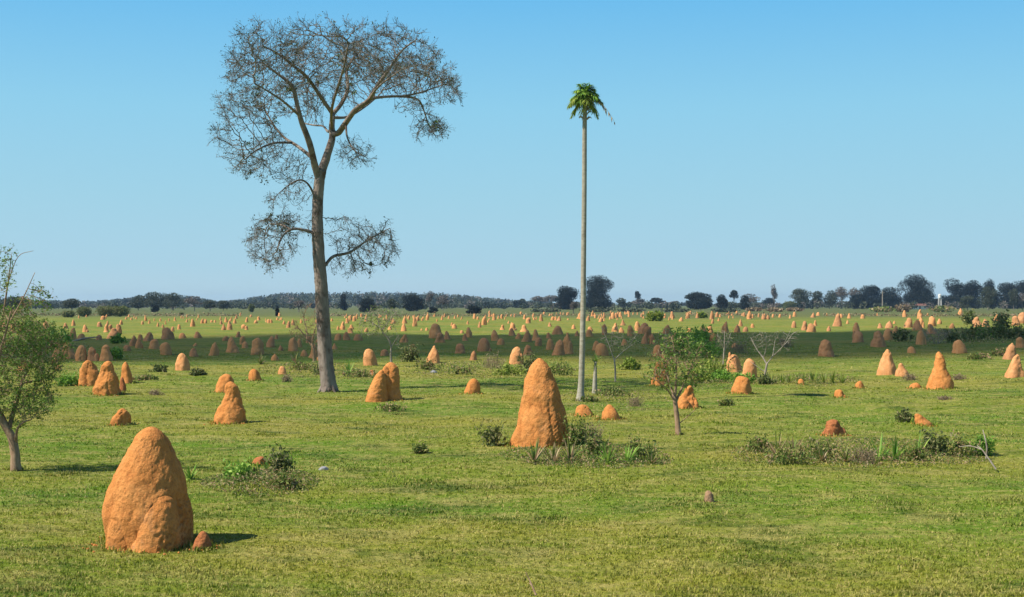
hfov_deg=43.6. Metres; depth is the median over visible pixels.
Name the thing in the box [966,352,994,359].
leafy weed
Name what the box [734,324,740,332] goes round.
termite mound
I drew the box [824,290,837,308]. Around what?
broadleaf tree
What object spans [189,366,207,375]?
dark shrub
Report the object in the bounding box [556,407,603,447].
leafy weed
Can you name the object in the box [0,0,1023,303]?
sky
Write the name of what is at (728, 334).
bare sapling
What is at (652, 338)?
termite mound
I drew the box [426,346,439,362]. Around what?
termite mound
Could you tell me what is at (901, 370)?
termite mound
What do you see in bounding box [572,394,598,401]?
leafy weed
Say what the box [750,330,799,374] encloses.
bare shrub
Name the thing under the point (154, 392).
dry shrub
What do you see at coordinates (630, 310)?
scrub bush
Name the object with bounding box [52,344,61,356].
termite mound
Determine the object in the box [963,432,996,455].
leafy weed
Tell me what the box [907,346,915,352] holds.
termite mound
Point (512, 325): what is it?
termite mound
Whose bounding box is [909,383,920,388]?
termite mound
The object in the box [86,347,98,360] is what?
termite mound
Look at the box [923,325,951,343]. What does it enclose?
dry shrub
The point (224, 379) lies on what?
termite mound
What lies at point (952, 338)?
dark shrub
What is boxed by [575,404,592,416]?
termite mound
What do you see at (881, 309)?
scrub bush
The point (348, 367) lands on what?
spiky plant
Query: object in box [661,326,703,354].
green shrub
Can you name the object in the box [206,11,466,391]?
bare tree
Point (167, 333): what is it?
termite mound
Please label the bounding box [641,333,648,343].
termite mound
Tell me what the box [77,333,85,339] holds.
termite mound
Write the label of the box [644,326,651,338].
termite mound
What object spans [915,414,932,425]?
termite mound
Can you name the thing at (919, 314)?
termite mound
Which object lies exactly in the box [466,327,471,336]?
termite mound
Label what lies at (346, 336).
termite mound
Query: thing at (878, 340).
termite mound
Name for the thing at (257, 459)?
termite mound
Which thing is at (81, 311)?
round bush
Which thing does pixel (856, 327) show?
termite mound
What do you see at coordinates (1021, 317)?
termite mound
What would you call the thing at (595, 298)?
broadleaf tree
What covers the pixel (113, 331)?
termite mound
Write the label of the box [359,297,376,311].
broadleaf tree
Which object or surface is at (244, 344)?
termite mound
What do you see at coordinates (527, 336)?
termite mound
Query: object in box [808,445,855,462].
spiky plant
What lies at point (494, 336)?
termite mound
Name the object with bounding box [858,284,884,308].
broadleaf tree
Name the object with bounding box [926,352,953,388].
termite mound
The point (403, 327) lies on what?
termite mound
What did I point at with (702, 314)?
green shrub
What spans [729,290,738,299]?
umbrella tree
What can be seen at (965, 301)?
broadleaf tree
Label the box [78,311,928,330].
termite mounds far off
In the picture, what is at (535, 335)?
termite mound
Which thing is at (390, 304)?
broadleaf tree
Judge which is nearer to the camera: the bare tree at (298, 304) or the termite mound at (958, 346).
the termite mound at (958, 346)
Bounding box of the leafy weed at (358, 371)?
[342,369,374,376]
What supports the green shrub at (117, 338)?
on the ground at (378, 341)
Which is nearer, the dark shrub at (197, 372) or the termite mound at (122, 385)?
the termite mound at (122, 385)
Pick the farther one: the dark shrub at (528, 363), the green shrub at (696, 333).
the green shrub at (696, 333)
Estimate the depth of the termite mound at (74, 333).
142.94 m
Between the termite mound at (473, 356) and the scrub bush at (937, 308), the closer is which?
the termite mound at (473, 356)
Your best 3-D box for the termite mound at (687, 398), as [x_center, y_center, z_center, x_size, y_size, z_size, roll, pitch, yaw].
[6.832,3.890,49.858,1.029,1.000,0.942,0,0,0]
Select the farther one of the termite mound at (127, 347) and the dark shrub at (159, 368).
the termite mound at (127, 347)
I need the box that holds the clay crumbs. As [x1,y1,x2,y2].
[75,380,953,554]
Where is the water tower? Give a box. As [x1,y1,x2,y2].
[938,294,941,305]
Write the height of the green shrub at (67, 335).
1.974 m
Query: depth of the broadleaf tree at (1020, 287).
998.72 m
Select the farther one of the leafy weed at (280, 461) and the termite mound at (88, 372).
the termite mound at (88, 372)
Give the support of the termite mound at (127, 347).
on the ground at (378, 341)
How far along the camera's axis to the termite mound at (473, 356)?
90.98 m
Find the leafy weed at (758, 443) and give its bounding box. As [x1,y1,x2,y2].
[744,431,774,452]
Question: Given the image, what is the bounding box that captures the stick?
[525,572,536,594]
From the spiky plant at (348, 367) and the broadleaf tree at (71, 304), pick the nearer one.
the spiky plant at (348, 367)
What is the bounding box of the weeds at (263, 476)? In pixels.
[0,331,1023,495]
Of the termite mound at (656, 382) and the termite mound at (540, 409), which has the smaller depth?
the termite mound at (540, 409)
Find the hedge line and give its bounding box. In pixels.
[17,311,1018,315]
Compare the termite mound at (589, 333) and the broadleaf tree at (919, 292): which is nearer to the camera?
the termite mound at (589, 333)
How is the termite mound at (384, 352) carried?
on the ground at (378, 341)
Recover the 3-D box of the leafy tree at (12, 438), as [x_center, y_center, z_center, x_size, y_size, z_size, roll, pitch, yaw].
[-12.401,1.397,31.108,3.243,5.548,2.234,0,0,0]
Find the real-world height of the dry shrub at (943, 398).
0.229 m
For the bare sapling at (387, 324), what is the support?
on the ground at (378, 341)
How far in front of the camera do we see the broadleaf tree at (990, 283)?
921.53 m
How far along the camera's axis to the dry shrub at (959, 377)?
69.95 m
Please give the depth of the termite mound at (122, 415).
42.90 m
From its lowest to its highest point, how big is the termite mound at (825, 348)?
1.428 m
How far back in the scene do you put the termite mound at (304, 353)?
100.09 m
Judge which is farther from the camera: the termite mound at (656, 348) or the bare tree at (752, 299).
the bare tree at (752, 299)
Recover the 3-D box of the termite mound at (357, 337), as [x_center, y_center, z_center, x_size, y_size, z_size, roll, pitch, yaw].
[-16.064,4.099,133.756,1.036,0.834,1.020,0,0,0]
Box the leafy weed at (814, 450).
[795,434,837,459]
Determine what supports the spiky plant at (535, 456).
on the ground at (378, 341)
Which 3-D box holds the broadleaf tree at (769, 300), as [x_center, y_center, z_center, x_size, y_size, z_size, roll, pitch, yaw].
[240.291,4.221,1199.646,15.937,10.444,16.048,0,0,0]
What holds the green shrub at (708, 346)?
on the ground at (378, 341)
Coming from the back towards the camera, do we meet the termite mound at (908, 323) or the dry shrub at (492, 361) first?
the termite mound at (908, 323)
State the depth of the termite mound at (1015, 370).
71.55 m
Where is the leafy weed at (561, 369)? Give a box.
[550,356,577,375]
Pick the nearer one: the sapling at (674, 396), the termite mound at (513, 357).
the sapling at (674, 396)
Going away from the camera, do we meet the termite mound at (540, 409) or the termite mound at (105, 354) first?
the termite mound at (540, 409)
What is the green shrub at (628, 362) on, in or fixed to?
on the ground at (378, 341)
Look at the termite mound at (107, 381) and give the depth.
56.70 m
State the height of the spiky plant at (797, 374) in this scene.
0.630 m
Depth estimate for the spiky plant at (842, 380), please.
67.28 m
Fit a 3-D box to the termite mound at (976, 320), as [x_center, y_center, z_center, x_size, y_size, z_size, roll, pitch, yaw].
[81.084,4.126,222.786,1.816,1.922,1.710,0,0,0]
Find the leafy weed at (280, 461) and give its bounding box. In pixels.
[260,443,295,474]
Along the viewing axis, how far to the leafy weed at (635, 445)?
32.81 m
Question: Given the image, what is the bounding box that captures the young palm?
[588,353,600,392]
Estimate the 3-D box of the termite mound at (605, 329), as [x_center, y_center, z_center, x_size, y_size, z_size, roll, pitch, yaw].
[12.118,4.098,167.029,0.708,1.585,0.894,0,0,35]
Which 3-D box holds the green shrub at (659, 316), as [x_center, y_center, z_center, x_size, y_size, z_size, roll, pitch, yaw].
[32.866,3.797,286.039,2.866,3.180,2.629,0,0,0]
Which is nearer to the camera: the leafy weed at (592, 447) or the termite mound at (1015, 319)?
the leafy weed at (592, 447)
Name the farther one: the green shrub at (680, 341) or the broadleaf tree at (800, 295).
the broadleaf tree at (800, 295)
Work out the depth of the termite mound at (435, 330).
143.01 m
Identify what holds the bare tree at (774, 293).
on the ground at (378, 341)
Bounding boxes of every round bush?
[60,310,74,316]
[76,306,92,316]
[95,305,112,316]
[108,305,130,316]
[248,303,254,311]
[782,301,796,308]
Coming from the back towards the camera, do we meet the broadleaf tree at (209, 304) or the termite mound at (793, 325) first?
the broadleaf tree at (209, 304)
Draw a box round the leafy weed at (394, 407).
[371,401,407,411]
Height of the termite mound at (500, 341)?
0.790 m
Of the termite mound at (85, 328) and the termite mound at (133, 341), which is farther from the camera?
the termite mound at (85, 328)
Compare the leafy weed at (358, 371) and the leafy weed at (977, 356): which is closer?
the leafy weed at (358, 371)
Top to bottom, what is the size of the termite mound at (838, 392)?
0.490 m
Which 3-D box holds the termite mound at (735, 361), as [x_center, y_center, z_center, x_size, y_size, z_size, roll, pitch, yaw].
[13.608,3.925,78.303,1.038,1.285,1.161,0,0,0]
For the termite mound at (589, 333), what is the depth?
150.07 m
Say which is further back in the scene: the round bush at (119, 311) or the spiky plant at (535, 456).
the round bush at (119, 311)
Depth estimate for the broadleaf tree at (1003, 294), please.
996.29 m
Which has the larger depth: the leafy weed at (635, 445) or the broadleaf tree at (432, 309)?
the broadleaf tree at (432, 309)
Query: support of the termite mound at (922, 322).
on the ground at (378, 341)
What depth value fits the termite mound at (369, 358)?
84.55 m
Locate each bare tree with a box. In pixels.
[183,296,203,310]
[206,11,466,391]
[293,300,304,311]
[425,291,433,309]
[436,295,449,305]
[531,296,547,302]
[544,295,557,303]
[569,301,577,312]
[631,299,644,304]
[740,294,760,307]
[770,284,777,299]
[834,287,847,308]
[848,287,859,298]
[1017,293,1023,309]
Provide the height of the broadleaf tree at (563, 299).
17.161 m
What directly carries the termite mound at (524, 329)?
on the ground at (378, 341)
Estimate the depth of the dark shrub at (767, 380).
65.27 m
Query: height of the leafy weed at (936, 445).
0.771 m
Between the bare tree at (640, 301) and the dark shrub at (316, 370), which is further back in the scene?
the bare tree at (640, 301)
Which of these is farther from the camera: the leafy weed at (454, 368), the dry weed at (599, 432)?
the leafy weed at (454, 368)
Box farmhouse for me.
[911,304,925,308]
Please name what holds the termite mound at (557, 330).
on the ground at (378, 341)
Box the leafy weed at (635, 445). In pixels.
[616,430,659,459]
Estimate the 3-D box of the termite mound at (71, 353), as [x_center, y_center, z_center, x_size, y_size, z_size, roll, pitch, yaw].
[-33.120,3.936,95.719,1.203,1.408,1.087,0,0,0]
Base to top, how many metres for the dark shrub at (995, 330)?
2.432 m
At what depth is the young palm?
58.18 m
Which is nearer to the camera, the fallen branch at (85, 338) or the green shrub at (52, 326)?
the fallen branch at (85, 338)
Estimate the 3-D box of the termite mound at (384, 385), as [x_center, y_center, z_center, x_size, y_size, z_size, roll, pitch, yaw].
[-5.403,3.540,53.715,1.791,1.716,1.091,0,0,-35]
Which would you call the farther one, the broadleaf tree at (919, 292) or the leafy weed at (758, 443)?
the broadleaf tree at (919, 292)
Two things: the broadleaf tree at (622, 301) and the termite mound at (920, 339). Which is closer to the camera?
the termite mound at (920, 339)
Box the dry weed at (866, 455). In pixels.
[848,443,878,463]
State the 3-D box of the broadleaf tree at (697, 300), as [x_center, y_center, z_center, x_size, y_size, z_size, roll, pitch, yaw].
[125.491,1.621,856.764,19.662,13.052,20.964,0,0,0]
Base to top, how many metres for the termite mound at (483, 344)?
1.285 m
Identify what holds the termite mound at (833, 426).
on the ground at (378, 341)
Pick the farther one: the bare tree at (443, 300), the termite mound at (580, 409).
the bare tree at (443, 300)
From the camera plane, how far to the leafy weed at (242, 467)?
29.14 m
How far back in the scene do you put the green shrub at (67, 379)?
62.66 m
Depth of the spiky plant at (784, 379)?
66.72 m
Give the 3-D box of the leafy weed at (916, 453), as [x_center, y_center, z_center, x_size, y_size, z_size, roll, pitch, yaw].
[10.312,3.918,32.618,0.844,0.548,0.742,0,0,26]
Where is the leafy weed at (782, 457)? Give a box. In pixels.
[765,441,812,464]
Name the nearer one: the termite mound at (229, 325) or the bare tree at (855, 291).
the termite mound at (229, 325)
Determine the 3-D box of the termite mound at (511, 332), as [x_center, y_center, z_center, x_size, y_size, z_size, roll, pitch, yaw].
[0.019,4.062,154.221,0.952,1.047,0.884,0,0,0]
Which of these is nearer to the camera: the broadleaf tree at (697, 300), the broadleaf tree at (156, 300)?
the broadleaf tree at (156, 300)
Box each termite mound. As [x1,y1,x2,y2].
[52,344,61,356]
[62,343,74,358]
[70,328,76,338]
[75,345,86,360]
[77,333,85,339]
[78,360,98,385]
[82,325,88,331]
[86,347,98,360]
[92,361,120,395]
[99,345,112,360]
[102,427,193,552]
[104,324,108,331]
[106,328,117,338]
[110,408,130,424]
[116,324,121,333]
[120,362,132,383]
[120,377,125,390]
[123,345,130,350]
[129,335,136,345]
[135,339,142,347]
[143,332,153,340]
[149,339,159,348]
[159,342,171,354]
[161,327,174,338]
[175,353,189,370]
[179,333,185,338]
[189,348,197,356]
[190,318,194,326]
[193,531,211,549]
[194,332,201,337]
[208,342,218,355]
[214,381,246,424]
[215,374,233,392]
[226,337,239,352]
[227,321,232,329]
[239,336,245,344]
[242,341,247,347]
[248,369,261,380]
[251,338,263,354]
[252,456,265,464]
[266,336,274,346]
[271,354,278,360]
[278,366,286,373]
[288,337,297,350]
[300,350,307,356]
[308,344,317,357]
[334,333,341,339]
[340,322,344,329]
[343,332,349,339]
[353,334,362,340]
[363,349,377,365]
[365,362,402,401]
[380,349,388,355]
[400,334,407,342]
[401,324,406,330]
[412,315,416,325]
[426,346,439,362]
[429,323,441,337]
[434,333,444,342]
[444,331,450,339]
[455,343,465,353]
[462,334,467,340]
[464,379,479,392]
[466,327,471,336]
[470,351,476,359]
[477,338,489,350]
[481,316,486,324]
[491,330,498,340]
[497,338,504,344]
[508,328,515,335]
[509,322,516,329]
[509,347,523,364]
[510,358,568,447]
[520,325,526,331]
[521,330,531,341]
[523,345,532,355]
[532,329,538,340]
[535,337,541,345]
[546,339,554,349]
[552,326,562,334]
[552,340,564,354]
[563,332,573,353]
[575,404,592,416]
[586,329,592,336]
[592,341,598,349]
[595,343,609,355]
[601,324,607,334]
[602,404,620,419]
[611,323,618,331]
[627,325,633,335]
[634,321,639,330]
[638,323,647,333]
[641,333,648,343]
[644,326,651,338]
[649,334,655,343]
[651,355,668,385]
[653,345,661,355]
[662,325,671,333]
[678,385,698,408]
[704,490,713,501]
[709,333,719,342]
[721,321,728,332]
[726,352,742,371]
[731,376,751,393]
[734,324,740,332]
[742,358,757,378]
[747,311,751,318]
[791,321,796,327]
[801,321,806,329]
[806,323,815,331]
[818,339,834,356]
[822,419,846,436]
[832,313,841,325]
[834,389,845,397]
[852,331,863,342]
[853,322,859,331]
[855,381,863,387]
[870,331,886,346]
[876,349,895,374]
[883,328,893,339]
[885,321,892,327]
[895,363,908,376]
[904,318,912,327]
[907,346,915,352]
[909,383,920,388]
[912,320,922,329]
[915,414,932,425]
[916,330,926,344]
[917,309,921,318]
[919,317,924,327]
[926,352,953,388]
[927,324,936,333]
[928,316,936,325]
[952,340,966,353]
[972,317,981,326]
[1002,343,1016,359]
[1004,354,1023,377]
[1011,316,1019,325]
[1015,337,1023,347]
[1018,312,1023,322]
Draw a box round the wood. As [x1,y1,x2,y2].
[0,291,1019,309]
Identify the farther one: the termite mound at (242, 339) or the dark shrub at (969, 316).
the dark shrub at (969, 316)
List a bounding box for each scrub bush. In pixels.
[530,308,560,311]
[579,306,614,311]
[617,307,645,311]
[658,308,690,311]
[711,308,740,311]
[744,307,762,310]
[764,307,784,311]
[786,307,804,310]
[869,306,895,311]
[894,303,911,311]
[928,305,955,311]
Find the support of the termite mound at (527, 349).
on the ground at (378, 341)
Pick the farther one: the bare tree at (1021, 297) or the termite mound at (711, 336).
the bare tree at (1021, 297)
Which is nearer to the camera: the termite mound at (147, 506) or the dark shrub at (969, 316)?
the termite mound at (147, 506)
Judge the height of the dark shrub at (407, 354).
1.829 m
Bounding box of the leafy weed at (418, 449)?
[410,440,430,453]
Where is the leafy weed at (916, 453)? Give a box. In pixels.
[901,441,933,460]
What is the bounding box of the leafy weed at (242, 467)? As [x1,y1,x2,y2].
[222,454,267,481]
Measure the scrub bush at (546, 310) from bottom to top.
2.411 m
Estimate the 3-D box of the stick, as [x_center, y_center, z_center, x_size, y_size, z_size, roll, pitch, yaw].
[0.268,3.927,17.637,0.190,0.303,0.043,0,0,39]
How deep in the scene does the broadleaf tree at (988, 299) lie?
747.78 m
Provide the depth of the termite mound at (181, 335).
150.09 m
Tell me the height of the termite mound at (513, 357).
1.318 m
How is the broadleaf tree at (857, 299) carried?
on the ground at (378, 341)
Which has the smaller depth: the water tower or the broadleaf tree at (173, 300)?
the broadleaf tree at (173, 300)
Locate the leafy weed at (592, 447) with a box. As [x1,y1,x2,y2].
[569,426,616,460]
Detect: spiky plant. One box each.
[183,463,202,480]
[256,353,265,363]
[286,353,303,362]
[341,357,357,373]
[512,436,584,464]
[594,442,644,462]
[643,449,663,463]
[762,431,812,458]
[767,371,795,383]
[792,372,819,380]
[805,368,847,383]
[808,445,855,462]
[856,432,928,460]
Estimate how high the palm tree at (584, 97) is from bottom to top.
13.262 m
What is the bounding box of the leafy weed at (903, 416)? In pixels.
[894,407,916,422]
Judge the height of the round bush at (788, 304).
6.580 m
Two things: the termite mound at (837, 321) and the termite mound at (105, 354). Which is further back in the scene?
the termite mound at (837, 321)
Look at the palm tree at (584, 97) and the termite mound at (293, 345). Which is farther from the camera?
the termite mound at (293, 345)
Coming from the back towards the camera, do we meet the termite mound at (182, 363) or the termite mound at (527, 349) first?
the termite mound at (527, 349)
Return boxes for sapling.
[355,305,405,361]
[599,324,640,381]
[642,333,713,434]
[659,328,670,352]
[717,327,732,367]
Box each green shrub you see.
[3,317,66,348]
[17,321,61,338]
[42,325,73,345]
[53,370,78,385]
[102,346,124,359]
[109,333,127,342]
[492,363,526,375]
[616,356,641,369]
[644,311,655,320]
[654,308,664,320]
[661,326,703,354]
[685,365,711,382]
[686,324,716,342]
[690,334,724,357]
[691,354,734,375]
[696,311,707,317]
[707,369,732,381]
[730,372,756,382]
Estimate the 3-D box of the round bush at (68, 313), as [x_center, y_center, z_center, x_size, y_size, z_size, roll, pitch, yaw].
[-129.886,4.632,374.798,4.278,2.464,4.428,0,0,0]
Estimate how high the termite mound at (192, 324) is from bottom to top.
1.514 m
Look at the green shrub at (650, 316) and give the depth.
285.76 m
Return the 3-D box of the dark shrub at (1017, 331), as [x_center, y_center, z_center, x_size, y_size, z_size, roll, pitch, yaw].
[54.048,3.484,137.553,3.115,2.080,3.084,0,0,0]
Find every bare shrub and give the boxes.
[286,302,317,362]
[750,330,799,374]
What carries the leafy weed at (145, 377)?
on the ground at (378, 341)
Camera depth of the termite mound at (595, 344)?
109.18 m
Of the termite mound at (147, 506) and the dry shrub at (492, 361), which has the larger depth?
the dry shrub at (492, 361)
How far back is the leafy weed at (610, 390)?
57.00 m
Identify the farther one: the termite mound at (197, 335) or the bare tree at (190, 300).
the bare tree at (190, 300)
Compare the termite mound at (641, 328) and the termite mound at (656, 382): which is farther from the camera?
the termite mound at (641, 328)
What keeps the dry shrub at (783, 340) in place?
on the ground at (378, 341)
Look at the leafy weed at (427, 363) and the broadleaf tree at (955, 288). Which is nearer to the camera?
the leafy weed at (427, 363)
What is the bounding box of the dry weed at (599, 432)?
[569,422,610,442]
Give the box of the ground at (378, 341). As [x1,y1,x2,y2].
[0,305,1023,596]
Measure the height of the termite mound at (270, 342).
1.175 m
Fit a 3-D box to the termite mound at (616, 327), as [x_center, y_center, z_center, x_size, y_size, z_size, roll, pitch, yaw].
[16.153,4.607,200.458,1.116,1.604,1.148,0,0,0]
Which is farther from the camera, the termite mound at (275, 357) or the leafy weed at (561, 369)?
the termite mound at (275, 357)
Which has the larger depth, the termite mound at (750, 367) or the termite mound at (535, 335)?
the termite mound at (535, 335)
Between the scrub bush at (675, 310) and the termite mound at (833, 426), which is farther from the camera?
the scrub bush at (675, 310)
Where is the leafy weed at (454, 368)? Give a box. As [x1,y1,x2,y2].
[447,364,475,374]
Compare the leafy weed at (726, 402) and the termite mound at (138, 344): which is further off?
the termite mound at (138, 344)
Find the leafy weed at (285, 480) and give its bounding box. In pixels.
[266,472,305,490]
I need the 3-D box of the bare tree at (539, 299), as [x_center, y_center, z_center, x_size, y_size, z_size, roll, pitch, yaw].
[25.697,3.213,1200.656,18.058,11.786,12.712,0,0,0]
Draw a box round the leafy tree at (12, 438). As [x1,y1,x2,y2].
[0,243,73,470]
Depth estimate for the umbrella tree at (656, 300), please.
1196.52 m
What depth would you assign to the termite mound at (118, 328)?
162.24 m
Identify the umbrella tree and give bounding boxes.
[635,291,641,301]
[649,297,662,303]
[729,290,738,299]
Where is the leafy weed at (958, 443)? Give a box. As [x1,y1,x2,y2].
[945,429,983,457]
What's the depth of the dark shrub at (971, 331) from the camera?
131.32 m
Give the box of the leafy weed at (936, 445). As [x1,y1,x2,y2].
[919,427,955,456]
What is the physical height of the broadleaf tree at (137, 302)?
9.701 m
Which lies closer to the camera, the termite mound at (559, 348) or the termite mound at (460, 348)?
the termite mound at (559, 348)
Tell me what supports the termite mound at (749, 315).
on the ground at (378, 341)
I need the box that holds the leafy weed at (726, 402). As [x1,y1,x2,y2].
[717,395,734,405]
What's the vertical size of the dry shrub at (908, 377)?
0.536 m
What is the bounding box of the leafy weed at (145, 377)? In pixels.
[133,374,158,380]
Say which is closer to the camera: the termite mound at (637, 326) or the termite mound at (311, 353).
the termite mound at (311, 353)
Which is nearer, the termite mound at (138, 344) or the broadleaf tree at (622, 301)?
the termite mound at (138, 344)
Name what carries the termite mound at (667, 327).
on the ground at (378, 341)
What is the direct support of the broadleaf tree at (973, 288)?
on the ground at (378, 341)
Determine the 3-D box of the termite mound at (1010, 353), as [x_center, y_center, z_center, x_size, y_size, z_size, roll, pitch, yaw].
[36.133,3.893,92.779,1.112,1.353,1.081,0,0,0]
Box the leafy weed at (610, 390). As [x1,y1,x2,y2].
[593,385,629,395]
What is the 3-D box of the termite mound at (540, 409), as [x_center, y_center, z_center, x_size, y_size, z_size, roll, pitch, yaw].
[0.763,2.980,35.996,1.706,2.616,1.651,0,0,0]
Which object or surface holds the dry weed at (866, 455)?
on the ground at (378, 341)
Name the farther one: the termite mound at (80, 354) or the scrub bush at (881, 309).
the scrub bush at (881, 309)
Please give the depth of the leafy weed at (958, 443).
34.28 m
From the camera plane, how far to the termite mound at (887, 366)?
74.20 m
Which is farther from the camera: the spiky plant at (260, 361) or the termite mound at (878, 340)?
the termite mound at (878, 340)
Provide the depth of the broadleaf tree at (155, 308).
598.85 m
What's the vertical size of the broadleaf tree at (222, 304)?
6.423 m
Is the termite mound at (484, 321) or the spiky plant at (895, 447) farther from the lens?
the termite mound at (484, 321)
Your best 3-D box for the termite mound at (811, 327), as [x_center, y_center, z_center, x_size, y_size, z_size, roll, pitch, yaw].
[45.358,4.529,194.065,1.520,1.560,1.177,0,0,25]
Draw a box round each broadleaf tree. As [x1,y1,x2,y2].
[0,296,33,314]
[62,298,79,308]
[129,294,146,309]
[141,291,166,307]
[150,304,159,311]
[162,292,183,309]
[203,300,215,310]
[217,300,229,309]
[275,306,279,315]
[339,292,347,309]
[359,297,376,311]
[386,298,399,309]
[401,294,425,310]
[427,307,438,312]
[466,305,481,313]
[512,300,524,307]
[554,285,578,309]
[579,275,613,309]
[616,298,625,307]
[685,291,713,309]
[716,294,727,307]
[738,295,749,309]
[761,297,775,307]
[788,288,811,307]
[810,291,824,308]
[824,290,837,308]
[845,293,869,308]
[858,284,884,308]
[880,287,903,308]
[895,273,935,304]
[928,298,946,308]
[939,278,970,308]
[959,295,973,309]
[962,280,983,308]
[976,286,998,309]
[982,278,998,308]
[997,282,1021,308]
[1008,288,1018,309]
[1011,280,1023,308]
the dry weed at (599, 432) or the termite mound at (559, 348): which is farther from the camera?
the termite mound at (559, 348)
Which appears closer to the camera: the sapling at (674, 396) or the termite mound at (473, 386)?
the sapling at (674, 396)
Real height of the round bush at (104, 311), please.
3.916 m
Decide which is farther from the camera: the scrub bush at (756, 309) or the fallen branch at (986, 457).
the scrub bush at (756, 309)
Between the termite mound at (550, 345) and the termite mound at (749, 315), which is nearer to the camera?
the termite mound at (550, 345)
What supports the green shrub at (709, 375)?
on the ground at (378, 341)
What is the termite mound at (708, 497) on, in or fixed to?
on the ground at (378, 341)
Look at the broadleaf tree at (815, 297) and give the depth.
997.01 m
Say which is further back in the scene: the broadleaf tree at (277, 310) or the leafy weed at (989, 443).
the broadleaf tree at (277, 310)
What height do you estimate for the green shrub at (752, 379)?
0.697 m
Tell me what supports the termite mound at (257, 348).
on the ground at (378, 341)
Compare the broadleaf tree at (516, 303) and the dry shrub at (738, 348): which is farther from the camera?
the broadleaf tree at (516, 303)
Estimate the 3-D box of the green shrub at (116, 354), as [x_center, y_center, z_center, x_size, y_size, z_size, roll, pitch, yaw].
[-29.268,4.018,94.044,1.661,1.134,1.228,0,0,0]
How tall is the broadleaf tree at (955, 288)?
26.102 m
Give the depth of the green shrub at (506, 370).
75.33 m
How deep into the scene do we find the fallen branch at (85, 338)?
133.52 m
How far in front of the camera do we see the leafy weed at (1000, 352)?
97.34 m
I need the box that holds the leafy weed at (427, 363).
[415,357,443,369]
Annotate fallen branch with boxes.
[72,336,98,340]
[959,431,996,469]
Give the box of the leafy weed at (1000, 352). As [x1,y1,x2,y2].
[980,346,1006,355]
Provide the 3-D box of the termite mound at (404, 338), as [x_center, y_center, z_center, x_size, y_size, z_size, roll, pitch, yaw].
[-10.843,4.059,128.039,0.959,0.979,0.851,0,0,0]
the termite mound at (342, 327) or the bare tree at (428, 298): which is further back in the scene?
the bare tree at (428, 298)
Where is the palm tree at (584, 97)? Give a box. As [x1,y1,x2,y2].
[567,82,614,400]
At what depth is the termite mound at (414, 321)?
230.86 m
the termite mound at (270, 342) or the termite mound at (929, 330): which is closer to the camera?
the termite mound at (270, 342)
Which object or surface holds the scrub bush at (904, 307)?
on the ground at (378, 341)
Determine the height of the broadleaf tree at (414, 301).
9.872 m
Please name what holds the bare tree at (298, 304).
on the ground at (378, 341)
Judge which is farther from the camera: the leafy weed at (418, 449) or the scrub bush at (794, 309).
the scrub bush at (794, 309)
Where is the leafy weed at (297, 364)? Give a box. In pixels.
[289,361,315,369]
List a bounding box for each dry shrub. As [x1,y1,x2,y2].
[148,389,165,394]
[281,374,293,381]
[480,351,510,368]
[621,395,644,406]
[727,340,751,352]
[776,337,793,346]
[901,373,917,380]
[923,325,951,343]
[936,395,952,399]
[951,373,968,379]
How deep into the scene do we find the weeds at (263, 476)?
33.85 m
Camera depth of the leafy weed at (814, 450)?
32.82 m
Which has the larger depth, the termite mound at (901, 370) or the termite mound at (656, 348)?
the termite mound at (656, 348)
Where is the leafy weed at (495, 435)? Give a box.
[474,420,509,445]
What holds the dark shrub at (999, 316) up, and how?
on the ground at (378, 341)
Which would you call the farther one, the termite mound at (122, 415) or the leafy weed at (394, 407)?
the leafy weed at (394, 407)
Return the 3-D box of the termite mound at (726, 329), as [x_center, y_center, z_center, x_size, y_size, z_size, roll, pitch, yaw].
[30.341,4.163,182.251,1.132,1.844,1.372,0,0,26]
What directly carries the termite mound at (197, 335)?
on the ground at (378, 341)
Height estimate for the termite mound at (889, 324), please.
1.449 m
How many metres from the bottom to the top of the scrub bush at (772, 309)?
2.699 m
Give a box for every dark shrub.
[148,364,169,371]
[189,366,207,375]
[311,360,334,374]
[397,337,422,361]
[515,352,540,373]
[757,372,777,384]
[891,325,914,341]
[942,326,967,342]
[954,322,986,341]
[957,308,976,323]
[975,318,1009,339]
[990,309,1010,328]
[1002,322,1023,339]
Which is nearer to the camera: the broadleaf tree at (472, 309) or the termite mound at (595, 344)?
the termite mound at (595, 344)
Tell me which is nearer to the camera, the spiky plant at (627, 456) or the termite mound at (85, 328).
the spiky plant at (627, 456)
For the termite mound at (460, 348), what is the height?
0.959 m
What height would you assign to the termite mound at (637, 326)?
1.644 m
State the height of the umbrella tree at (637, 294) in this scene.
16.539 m
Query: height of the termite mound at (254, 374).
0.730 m
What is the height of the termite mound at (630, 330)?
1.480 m
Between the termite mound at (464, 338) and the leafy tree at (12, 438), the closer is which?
the leafy tree at (12, 438)
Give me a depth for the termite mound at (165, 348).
101.73 m
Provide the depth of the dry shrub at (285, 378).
66.03 m
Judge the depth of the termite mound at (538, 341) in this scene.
120.08 m
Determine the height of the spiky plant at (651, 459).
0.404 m

